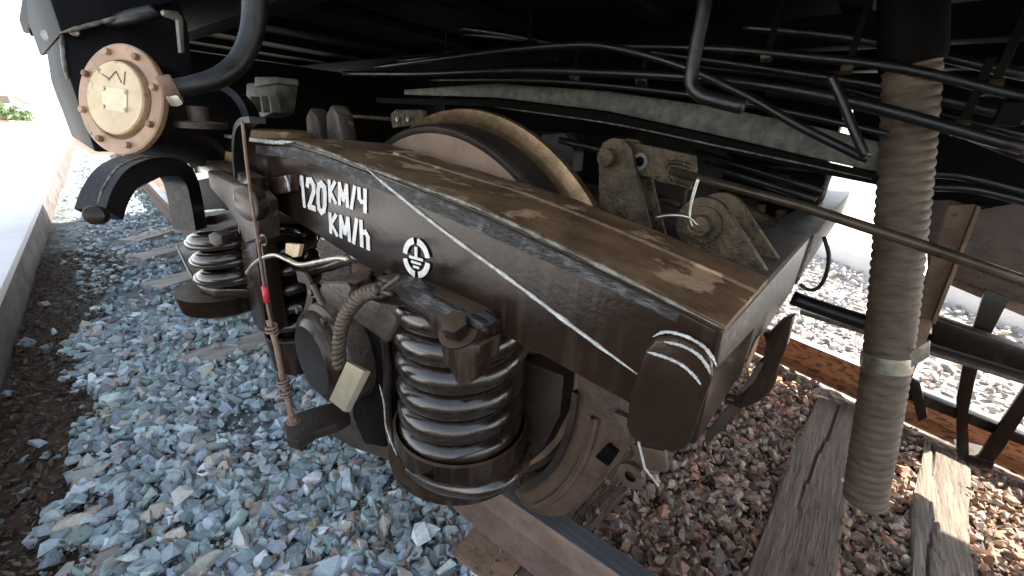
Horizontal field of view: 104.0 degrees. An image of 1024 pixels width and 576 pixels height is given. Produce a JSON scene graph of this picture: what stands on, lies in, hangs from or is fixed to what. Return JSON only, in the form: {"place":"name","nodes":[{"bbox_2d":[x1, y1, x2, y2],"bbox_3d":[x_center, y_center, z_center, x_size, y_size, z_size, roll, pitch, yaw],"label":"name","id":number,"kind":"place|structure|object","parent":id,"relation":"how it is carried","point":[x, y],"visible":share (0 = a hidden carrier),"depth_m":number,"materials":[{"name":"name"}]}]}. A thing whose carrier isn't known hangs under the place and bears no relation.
{"place":"outdoors","nodes":[
{"label":"outdoors","id":0,"kind":"place"},
{"bbox_2d":[0,0,852,134],"label":"sky","id":1,"kind":"structure","parent":0,"point":[24,72],"materials":[{"name":"white"}]},
{"bbox_2d":[0,96,875,294],"bbox_3d":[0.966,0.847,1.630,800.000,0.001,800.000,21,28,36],"label":"ground","id":2,"kind":"structure","parent":0,"point":[81,149],"depth_m":10.31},
{"bbox_2d":[0,101,40,121],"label":"bush","id":3,"kind":"object","parent":2,"relation":"on","point":[12,113],"visible":0.37,"depth_m":15.53,"materials":[{"name":"green plant"}]},
{"bbox_2d":[0,104,71,305],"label":"platform","id":4,"kind":"structure","parent":2,"relation":"on","point":[32,153],"depth_m":5.41,"materials":[{"name":"concrete"}]},
{"bbox_2d":[0,136,75,400],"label":"platform wall","id":5,"kind":"structure","parent":2,"relation":"on","point":[14,305],"depth_m":2.69,"materials":[{"name":"grey concrete"}]},
{"bbox_2d":[0,184,1023,575],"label":"ballast bed","id":6,"kind":"object","parent":2,"relation":"on","point":[324,248],"visible":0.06,"depth_m":1.83,"materials":[{"name":"gravel"}]},
{"bbox_2d":[26,185,126,322],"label":"gravel","id":7,"kind":"structure","parent":6,"relation":"on","point":[78,264],"depth_m":3.26,"materials":[{"name":"grey gravel"}]},
{"bbox_2d":[0,247,188,575],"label":"leaf litter","id":8,"kind":"object","parent":6,"relation":"on","point":[12,503],"visible":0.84,"depth_m":1.74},
{"bbox_2d":[117,225,180,244],"bbox_3d":[-3.617,-0.701,4.536,0.216,0.109,1.600,3,22,-1],"label":"sleeper","id":9,"kind":"object","parent":6,"relation":"on","point":[147,236],"visible":0.34,"depth_m":3.96,"materials":[{"name":"grey wood"}]},
{"bbox_2d":[127,242,180,261],"bbox_3d":[-3.009,-0.497,4.127,0.216,0.108,1.600,7,22,9],"label":"sleeper","id":10,"kind":"object","parent":6,"relation":"on","point":[162,252],"visible":0.16,"depth_m":3.50,"materials":[{"name":"grey wood"}]},
{"bbox_2d":[176,331,266,366],"bbox_3d":[-1.155,0.241,2.605,0.216,0.114,1.600,22,28,37],"label":"sleeper","id":11,"kind":"object","parent":6,"relation":"on","point":[246,342],"visible":0.2,"depth_m":2.17,"materials":[{"name":"grey wood"}]},
{"bbox_2d":[211,343,219,347],"bbox_3d":[-1.609,0.310,2.167,0.040,0.029,0.038,21,28,36],"label":"stone","id":12,"kind":"object","parent":11,"relation":"on","point":[215,345],"visible":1,"depth_m":2.16,"materials":[{"name":"grey stone"}]},
{"bbox_2d":[140,239,321,292],"bbox_3d":[-2.357,-0.238,3.595,0.216,0.113,1.600,9,23,14],"label":"sleeper","id":13,"kind":"object","parent":6,"relation":"on","point":[167,282],"visible":0.09,"depth_m":2.95,"materials":[{"name":"grey wood"}]},
{"bbox_2d":[0,154,523,575],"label":"gravel","id":14,"kind":"structure","parent":6,"relation":"on","point":[163,383],"depth_m":1.45,"materials":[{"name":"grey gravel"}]},
{"bbox_2d":[171,485,194,506],"bbox_3d":[-1.086,0.678,1.319,0.065,0.049,0.060,21,28,36],"label":"stone","id":15,"kind":"object","parent":14,"relation":"on","point":[180,494],"visible":1,"depth_m":1.30,"materials":[{"name":"grey stone"}]},
{"bbox_2d":[232,526,248,548],"bbox_3d":[-0.801,0.756,1.202,0.110,0.074,0.043,15,24,25],"label":"stone","id":16,"kind":"object","parent":14,"relation":"on","point":[241,538],"visible":0.85,"depth_m":1.19,"materials":[{"name":"grey stone"}]},
{"bbox_2d":[341,468,354,492],"bbox_3d":[-0.587,0.683,1.415,0.053,0.048,0.101,-13,28,-36],"label":"stone","id":17,"kind":"object","parent":14,"relation":"on","point":[348,485],"visible":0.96,"depth_m":1.40,"materials":[{"name":"grey stone"}]},
{"bbox_2d":[411,521,430,545],"bbox_3d":[-0.281,0.763,1.240,0.053,0.049,0.068,-13,27,-35],"label":"stone","id":18,"kind":"object","parent":14,"relation":"on","point":[420,535],"visible":1,"depth_m":1.23,"materials":[{"name":"grey stone"}]},
{"bbox_2d":[451,527,520,575],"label":"sleeper","id":19,"kind":"object","parent":14,"relation":"on","point":[475,550],"visible":0.44,"depth_m":1.18,"materials":[{"name":"brown wood"}]},
{"bbox_2d":[114,153,657,575],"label":"rail","id":20,"kind":"object","parent":6,"relation":"on","point":[531,541],"visible":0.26,"depth_m":1.17,"materials":[{"name":"brown metal"}]},
{"bbox_2d":[173,105,1023,516],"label":"bogie","id":21,"kind":"object","parent":20,"relation":"on","point":[503,305],"visible":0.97,"depth_m":0.84,"materials":[{"name":"brown paint"}]},
{"bbox_2d":[241,121,300,425],"bbox_3d":[-0.572,0.013,0.939,0.073,0.751,0.035,21,28,36],"label":"hanging rod","id":22,"kind":"object","parent":21,"relation":"hanging from","point":[271,329],"visible":1,"depth_m":0.98,"materials":[{"name":"brown metal"}]},
{"bbox_2d":[19,0,1023,469],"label":"railway carriage","id":23,"kind":"object","parent":21,"relation":"on","point":[773,96],"visible":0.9,"depth_m":1.45,"materials":[{"name":"black paint"}]},
{"bbox_2d":[74,153,206,230],"bbox_3d":[-1.094,-0.311,1.208,0.240,0.275,0.706,-12,27,-33],"label":"bent bracket","id":24,"kind":"object","parent":23,"relation":"attached to","point":[108,189],"visible":0.97,"depth_m":1.05,"materials":[{"name":"black metal"}]},
{"bbox_2d":[77,0,268,169],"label":"round drum","id":25,"kind":"object","parent":23,"relation":"attached to","point":[133,100],"visible":0.95,"depth_m":1.12,"materials":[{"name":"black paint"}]},
{"bbox_2d":[843,0,951,514],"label":"ribbed hose","id":26,"kind":"object","parent":23,"relation":"hanging from","point":[916,32],"visible":0.91,"depth_m":1.03,"materials":[{"name":"rubber"}]},
{"bbox_2d":[513,439,675,575],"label":"sleeper","id":27,"kind":"object","parent":6,"relation":"on","point":[606,499],"visible":0.26,"depth_m":1.41,"materials":[{"name":"brown wood"}]},
{"bbox_2d":[745,395,854,575],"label":"sleeper","id":28,"kind":"object","parent":6,"relation":"on","point":[803,526],"visible":0.86,"depth_m":1.45,"materials":[{"name":"brown wood"}]},
{"bbox_2d":[755,325,1023,476],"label":"rail","id":29,"kind":"object","parent":6,"relation":"on","point":[839,372],"visible":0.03,"depth_m":2.10,"materials":[{"name":"brown metal"}]},
{"bbox_2d":[769,255,1023,422],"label":"gravel","id":30,"kind":"structure","parent":6,"relation":"on","point":[818,327],"depth_m":2.93,"materials":[{"name":"grey gravel"}]},
{"bbox_2d":[905,441,973,575],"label":"sleeper","id":31,"kind":"object","parent":6,"relation":"on","point":[939,541],"visible":0.97,"depth_m":1.43,"materials":[{"name":"brown wood"}]},
{"bbox_2d":[516,357,1023,575],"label":"gravel","id":32,"kind":"structure","parent":0,"point":[636,549],"depth_m":1.45,"materials":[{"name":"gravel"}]},
{"bbox_2d":[717,475,730,485],"bbox_3d":[0.807,0.729,1.522,0.044,0.035,0.034,21,28,36],"label":"stone","id":33,"kind":"object","parent":32,"relation":"on","point":[724,479],"visible":1,"depth_m":1.52,"materials":[{"name":"brown stone"}]},
{"bbox_2d":[810,179,1023,334],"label":"pavement","id":34,"kind":"structure","parent":0,"point":[848,246],"depth_m":4.69,"materials":[{"name":"concrete"}]}
]}

